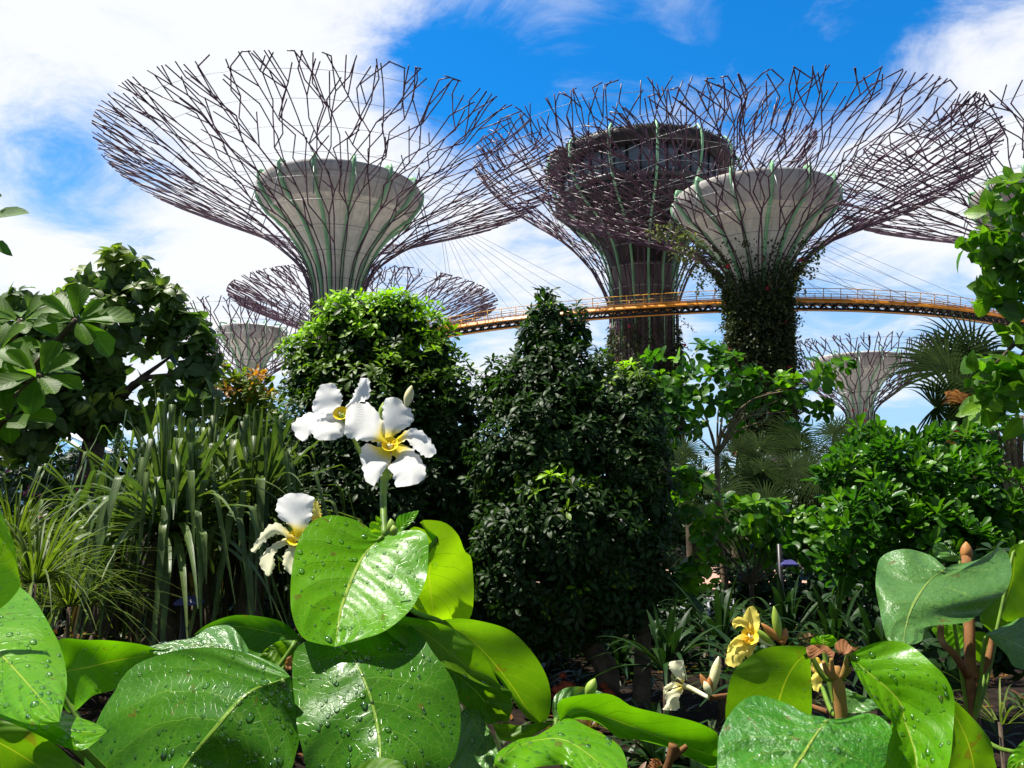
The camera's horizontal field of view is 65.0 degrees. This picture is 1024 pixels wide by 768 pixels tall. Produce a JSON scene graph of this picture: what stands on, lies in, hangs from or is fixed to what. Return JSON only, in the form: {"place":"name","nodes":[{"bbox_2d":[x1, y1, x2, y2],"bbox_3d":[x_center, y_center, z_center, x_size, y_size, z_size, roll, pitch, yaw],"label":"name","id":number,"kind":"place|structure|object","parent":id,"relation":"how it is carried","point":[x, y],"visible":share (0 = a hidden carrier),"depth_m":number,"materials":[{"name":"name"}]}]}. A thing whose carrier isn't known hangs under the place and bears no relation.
{"place":"outdoors","nodes":[
{"label":"outdoors","id":0,"kind":"place"},
{"bbox_2d":[184,295,310,404],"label":"steel tree tower","id":1,"kind":"structure","parent":0,"point":[250,345],"depth_m":93.56,"materials":[{"name":"metal"}]},
{"bbox_2d":[92,50,562,463],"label":"steel tree tower","id":2,"kind":"structure","parent":0,"point":[342,223],"depth_m":85.20,"materials":[{"name":"metal"}]},
{"bbox_2d":[226,264,497,332],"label":"steel tree tower","id":3,"kind":"structure","parent":0,"point":[480,304],"depth_m":127.09,"materials":[{"name":"metal"}]},
{"bbox_2d":[0,526,1023,767],"bbox_3d":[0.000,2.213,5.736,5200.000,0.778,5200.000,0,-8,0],"label":"ground","id":4,"kind":"structure","parent":0,"point":[93,706],"depth_m":6.92,"materials":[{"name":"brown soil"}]},
{"bbox_2d":[0,194,28,255],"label":"sapling","id":5,"kind":"object","parent":4,"relation":"on","point":[9,212],"visible":1,"depth_m":2.68,"materials":[{"name":"green plant"}]},
{"bbox_2d":[0,460,93,592],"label":"ornamental grass","id":6,"kind":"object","parent":4,"relation":"on","point":[13,484],"depth_m":8.67,"materials":[{"name":"green plant"}]},
{"bbox_2d":[0,475,116,591],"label":"ornamental grass","id":7,"kind":"object","parent":4,"relation":"on","point":[14,519],"depth_m":5.51,"materials":[{"name":"green plant"}]},
{"bbox_2d":[0,284,133,442],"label":"almond branch tree","id":8,"kind":"object","parent":4,"relation":"on","point":[16,387],"visible":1,"depth_m":3.41,"materials":[{"name":"green plant"}]},
{"bbox_2d":[0,437,157,492],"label":"background shrub","id":9,"kind":"object","parent":4,"relation":"on","point":[68,458],"visible":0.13,"depth_m":12.00,"materials":[{"name":"green plant"}]},
{"bbox_2d":[4,500,184,643],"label":"ornamental grass","id":10,"kind":"object","parent":4,"relation":"on","point":[36,563],"depth_m":4.47,"materials":[{"name":"green plant"}]},
{"bbox_2d":[19,531,191,644],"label":"ornamental grass","id":11,"kind":"object","parent":4,"relation":"on","point":[69,598],"depth_m":5.02,"materials":[{"name":"green plant"}]},
{"bbox_2d":[0,243,225,638],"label":"broadleaf tree","id":12,"kind":"object","parent":4,"relation":"on","point":[168,325],"visible":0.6,"depth_m":8.92,"materials":[{"name":"green plant"}]},
{"bbox_2d":[10,422,226,643],"bbox_3d":[-3.272,1.529,6.412,1.973,2.471,1.908,0,-8,0],"label":"screw pine","id":13,"kind":"object","parent":4,"relation":"on","point":[96,612],"visible":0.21,"depth_m":6.32,"materials":[{"name":"green plant"}]},
{"bbox_2d":[0,510,302,767],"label":"leaved shrub","id":14,"kind":"object","parent":4,"relation":"on","point":[218,693],"visible":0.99,"depth_m":0.89,"materials":[{"name":"green plant"}]},
{"bbox_2d":[11,382,291,673],"bbox_3d":[-2.525,1.294,5.816,2.530,2.760,2.260,0,-8,0],"label":"screw pine","id":15,"kind":"object","parent":4,"relation":"on","point":[168,477],"visible":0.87,"depth_m":5.64,"materials":[{"name":"green plant"}]},
{"bbox_2d":[16,549,301,643],"bbox_3d":[-4.035,2.406,8.978,4.058,1.524,1.226,-2,-9,16],"label":"background shrub","id":16,"kind":"object","parent":4,"relation":"on","point":[60,630],"visible":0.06,"depth_m":8.85,"materials":[{"name":"green plant"}]},
{"bbox_2d":[173,596,203,639],"bbox_3d":[-2.187,1.998,5.364,0.150,1.133,0.150,0,-8,0],"label":"garden lamp","id":17,"kind":"object","parent":4,"relation":"on","point":[182,635],"visible":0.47,"depth_m":5.40,"materials":[{"name":"metal"}]},
{"bbox_2d":[111,396,314,638],"bbox_3d":[-2.729,1.466,7.224,1.916,2.836,2.246,7,-11,-38],"label":"screw pine","id":18,"kind":"object","parent":4,"relation":"on","point":[214,418],"visible":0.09,"depth_m":7.13,"materials":[{"name":"green plant"}]},
{"bbox_2d":[94,404,362,643],"bbox_3d":[-2.073,1.443,6.365,2.076,2.627,1.973,-5,-10,29],"label":"screw pine","id":19,"kind":"object","parent":4,"relation":"on","point":[275,464],"visible":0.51,"depth_m":6.32,"materials":[{"name":"green plant"}]},
{"bbox_2d":[175,398,291,513],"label":"background shrub","id":20,"kind":"object","parent":4,"relation":"on","point":[284,424],"visible":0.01,"depth_m":11.80,"materials":[{"name":"green plant"}]},
{"bbox_2d":[196,360,291,568],"bbox_3d":[-3.631,1.484,10.396,1.526,3.746,0.735,0,-8,0],"label":"orange tipped shrub","id":21,"kind":"object","parent":4,"relation":"on","point":[251,392],"visible":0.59,"depth_m":10.46,"materials":[{"name":"green plant"}]},
{"bbox_2d":[264,283,519,635],"bbox_3d":[-1.169,0.946,8.025,2.782,4.171,1.894,0,-8,0],"label":"dense tree","id":22,"kind":"object","parent":4,"relation":"on","point":[378,342],"visible":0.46,"depth_m":8.09,"materials":[{"name":"green plant"}]},
{"bbox_2d":[251,378,553,767],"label":"white flowered shrub","id":23,"kind":"object","parent":4,"relation":"on","point":[386,683],"visible":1,"depth_m":1.00,"materials":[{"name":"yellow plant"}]},
{"bbox_2d":[496,643,586,700],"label":"shade plant","id":24,"kind":"object","parent":4,"relation":"on","point":[550,678],"visible":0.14,"depth_m":7.13,"materials":[{"name":"green plant"}]},
{"bbox_2d":[457,285,686,696],"bbox_3d":[0.542,0.917,7.260,2.109,3.980,1.558,0,-8,0],"label":"dense tree","id":25,"kind":"object","parent":4,"relation":"on","point":[583,575],"visible":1,"depth_m":7.01,"materials":[{"name":"green plant"}]},
{"bbox_2d":[550,672,615,714],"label":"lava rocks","id":26,"kind":"object","parent":4,"relation":"on","point":[566,684],"visible":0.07,"depth_m":6.67,"materials":[{"name":"red stone"}]},
{"bbox_2d":[574,719,607,729],"bbox_3d":[0.596,2.556,6.093,0.386,0.149,0.322,-3,-9,18],"label":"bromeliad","id":27,"kind":"object","parent":4,"relation":"on","point":[591,724],"visible":0.28,"depth_m":6.08,"materials":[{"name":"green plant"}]},
{"bbox_2d":[493,678,718,767],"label":"curled leaf shrub","id":28,"kind":"object","parent":4,"relation":"on","point":[566,740],"visible":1,"depth_m":0.99,"materials":[{"name":"plant"}]},
{"bbox_2d":[573,638,661,680],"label":"shade plant","id":29,"kind":"object","parent":4,"relation":"on","point":[621,658],"visible":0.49,"depth_m":8.15,"materials":[{"name":"green plant"}]},
{"bbox_2d":[522,593,714,668],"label":"background shrub","id":30,"kind":"object","parent":4,"relation":"on","point":[664,621],"visible":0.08,"depth_m":8.43,"materials":[{"name":"green plant"}]},
{"bbox_2d":[632,533,664,709],"bbox_3d":[1.089,2.073,6.934,0.590,1.568,0.288,0,-8,0],"label":"trunk","id":31,"kind":"object","parent":4,"relation":"on","point":[641,690],"visible":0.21,"depth_m":6.79,"materials":[{"name":"brown plant"}]},
{"bbox_2d":[584,591,733,715],"bbox_3d":[1.183,2.088,5.908,1.124,1.116,1.311,4,-10,-27],"label":"strap leaf plant","id":32,"kind":"object","parent":4,"relation":"on","point":[670,643],"visible":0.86,"depth_m":5.93,"materials":[{"name":"green plant"}]},
{"bbox_2d":[607,698,711,767],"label":"shade plant","id":33,"kind":"object","parent":4,"relation":"on","point":[648,749],"visible":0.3,"depth_m":5.07,"materials":[{"name":"green plant"}]},
{"bbox_2d":[630,638,716,664],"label":"shade plant","id":34,"kind":"object","parent":4,"relation":"on","point":[688,659],"visible":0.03,"depth_m":8.64,"materials":[{"name":"green plant"}]},
{"bbox_2d":[655,733,717,767],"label":"shade plant","id":35,"kind":"object","parent":4,"relation":"on","point":[686,758],"visible":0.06,"depth_m":4.85,"materials":[{"name":"green plant"}]},
{"bbox_2d":[655,434,736,632],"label":"fan palm","id":36,"kind":"object","parent":4,"relation":"on","point":[688,454],"visible":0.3,"depth_m":10.18,"materials":[{"name":"green plant"}]},
{"bbox_2d":[690,759,717,767],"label":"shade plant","id":37,"kind":"object","parent":4,"relation":"on","point":[694,764],"visible":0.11,"depth_m":4.23,"materials":[{"name":"green plant"}]},
{"bbox_2d":[625,572,819,725],"bbox_3d":[1.608,2.109,6.430,1.491,1.228,1.557,6,-10,-35],"label":"strap leaf plant","id":38,"kind":"object","parent":4,"relation":"on","point":[724,616],"visible":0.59,"depth_m":6.32,"materials":[{"name":"green plant"}]},
{"bbox_2d":[657,445,819,577],"bbox_3d":[3.401,2.286,12.355,3.008,2.749,1.752,0,-8,0],"label":"background shrub","id":39,"kind":"object","parent":4,"relation":"on","point":[681,545],"visible":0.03,"depth_m":12.17,"materials":[{"name":"green plant"}]},
{"bbox_2d":[683,459,800,630],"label":"fan palm","id":40,"kind":"object","parent":4,"relation":"on","point":[759,486],"visible":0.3,"depth_m":9.51,"materials":[{"name":"green plant"}]},
{"bbox_2d":[639,338,856,673],"bbox_3d":[2.467,1.241,8.478,2.376,3.654,0.935,0,-8,0],"label":"slender tree","id":41,"kind":"object","parent":4,"relation":"on","point":[749,397],"visible":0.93,"depth_m":8.48,"materials":[{"name":"green plant"}]},
{"bbox_2d":[662,463,855,643],"bbox_3d":[2.259,1.833,7.524,2.026,2.201,0.909,0,-8,0],"label":"round leaf shrub","id":42,"kind":"object","parent":4,"relation":"on","point":[761,539],"visible":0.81,"depth_m":7.57,"materials":[{"name":"green plant"}]},
{"bbox_2d":[721,429,798,628],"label":"fan palm","id":43,"kind":"object","parent":4,"relation":"on","point":[761,462],"visible":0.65,"depth_m":10.60,"materials":[{"name":"green plant"}]},
{"bbox_2d":[663,624,860,714],"bbox_3d":[1.668,2.095,5.343,1.250,0.934,1.074,0,-8,0],"label":"strap leaf plant","id":44,"kind":"object","parent":4,"relation":"on","point":[727,639],"visible":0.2,"depth_m":5.50,"materials":[{"name":"green plant"}]},
{"bbox_2d":[657,552,867,629],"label":"background shrub","id":45,"kind":"object","parent":4,"relation":"on","point":[679,604],"visible":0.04,"depth_m":9.06,"materials":[{"name":"green plant"}]},
{"bbox_2d":[699,571,856,673],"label":"strap leaf plant","id":46,"kind":"object","parent":4,"relation":"on","point":[785,610],"visible":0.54,"depth_m":6.33,"materials":[{"name":"green plant"}]},
{"bbox_2d":[777,544,798,590],"bbox_3d":[2.477,2.135,7.163,0.166,1.394,0.150,0,-8,0],"label":"garden lamp","id":47,"kind":"object","parent":4,"relation":"on","point":[785,561],"visible":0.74,"depth_m":7.22,"materials":[{"name":"silver metal"}]},
{"bbox_2d":[697,561,927,645],"bbox_3d":[3.100,2.415,8.057,2.369,1.224,1.004,-5,-10,31],"label":"background shrub","id":48,"kind":"object","parent":4,"relation":"on","point":[763,589],"visible":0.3,"depth_m":8.12,"materials":[{"name":"green plant"}]},
{"bbox_2d":[757,413,870,576],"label":"fan palm","id":49,"kind":"object","parent":4,"relation":"on","point":[802,462],"visible":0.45,"depth_m":11.03,"materials":[{"name":"green plant"}]},
{"bbox_2d":[759,576,874,718],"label":"strap leaf plant","id":50,"kind":"object","parent":4,"relation":"on","point":[833,619],"visible":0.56,"depth_m":5.74,"materials":[{"name":"green plant"}]},
{"bbox_2d":[663,606,996,767],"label":"yellow flowered shrub","id":51,"kind":"object","parent":4,"relation":"on","point":[771,721],"visible":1,"depth_m":1.00,"materials":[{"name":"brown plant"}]},
{"bbox_2d":[797,414,904,626],"bbox_3d":[4.445,1.820,10.320,1.292,3.054,1.667,-4,-9,26],"label":"fan palm","id":52,"kind":"object","parent":4,"relation":"on","point":[834,429],"visible":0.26,"depth_m":10.75,"materials":[{"name":"green plant"}]},
{"bbox_2d":[791,599,921,723],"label":"strap leaf plant","id":53,"kind":"object","parent":4,"relation":"on","point":[876,634],"visible":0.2,"depth_m":5.35,"materials":[{"name":"green plant"}]},
{"bbox_2d":[769,435,1023,556],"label":"background shrub","id":54,"kind":"object","parent":4,"relation":"on","point":[816,500],"visible":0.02,"depth_m":11.45,"materials":[{"name":"green plant"}]},
{"bbox_2d":[800,412,1023,652],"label":"paddle leaf shrub","id":55,"kind":"object","parent":4,"relation":"on","point":[912,500],"visible":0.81,"depth_m":6.18,"materials":[{"name":"green plant"}]},
{"bbox_2d":[876,311,1023,665],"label":"fan palm","id":56,"kind":"object","parent":4,"relation":"on","point":[938,359],"visible":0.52,"depth_m":8.79,"materials":[{"name":"green plant"}]},
{"bbox_2d":[989,415,1023,534],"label":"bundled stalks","id":57,"kind":"object","parent":56,"relation":"attached to","point":[1017,454],"visible":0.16,"depth_m":8.27,"materials":[{"name":"green plant"}]},
{"bbox_2d":[876,542,1023,767],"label":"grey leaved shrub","id":58,"kind":"object","parent":4,"relation":"on","point":[919,594],"visible":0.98,"depth_m":1.57,"materials":[{"name":"green plant"}]},
{"bbox_2d":[910,541,1023,727],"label":"background shrub","id":59,"kind":"object","parent":4,"relation":"on","point":[934,652],"visible":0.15,"depth_m":4.95,"materials":[{"name":"green plant"}]},
{"bbox_2d":[954,166,1023,440],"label":"climbing fig tree","id":60,"kind":"object","parent":4,"relation":"on","point":[997,256],"visible":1,"depth_m":4.66,"materials":[{"name":"green plant"}]},
{"bbox_2d":[0,0,1023,503],"label":"sky","id":61,"kind":"structure","parent":0,"point":[59,59],"materials":[{"name":"blue"}]},
{"bbox_2d":[53,627,1023,755],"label":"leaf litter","id":62,"kind":"object","parent":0,"point":[101,700],"visible":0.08,"depth_m":6.90,"materials":[{"name":"brown plant"}]},
{"bbox_2d":[667,567,806,592],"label":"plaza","id":63,"kind":"structure","parent":0,"point":[711,577],"depth_m":17.74,"materials":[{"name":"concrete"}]},
{"bbox_2d":[680,597,880,618],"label":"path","id":64,"kind":"structure","parent":0,"point":[708,613],"depth_m":12.89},
{"bbox_2d":[794,331,943,491],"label":"steel tree tower","id":65,"kind":"structure","parent":0,"point":[858,393],"depth_m":117.52,"materials":[{"name":"metal"}]},
{"bbox_2d":[945,667,1023,767],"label":"ornamental grass","id":66,"kind":"object","parent":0,"point":[1001,740],"depth_m":3.04,"materials":[{"name":"green leaf"}]},
{"label":"pavement","id":67,"kind":"structure","parent":0,"visible":0},
{"bbox_2d":[0,433,134,513],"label":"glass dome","id":68,"kind":"structure","parent":67,"relation":"on","point":[77,439],"depth_m":144.25,"materials":[{"name":"white glass"}]},
{"bbox_2d":[473,76,817,504],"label":"steel tree tower","id":69,"kind":"structure","parent":67,"relation":"on","point":[637,270],"depth_m":102.45,"materials":[{"name":"metal"}]},
{"bbox_2d":[538,64,1005,468],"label":"steel tree tower","id":70,"kind":"structure","parent":67,"relation":"on","point":[752,231],"depth_m":84.00,"materials":[{"name":"metal"}]},
{"bbox_2d":[395,222,1023,338],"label":"aerial walkway","id":71,"kind":"structure","parent":70,"relation":"attached to","point":[878,303],"depth_m":96.07,"materials":[{"name":"orange paint"}]},
{"bbox_2d":[835,80,1023,245],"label":"steel tree tower","id":72,"kind":"structure","parent":67,"relation":"on","point":[973,200],"depth_m":86.64,"materials":[{"name":"metal"}]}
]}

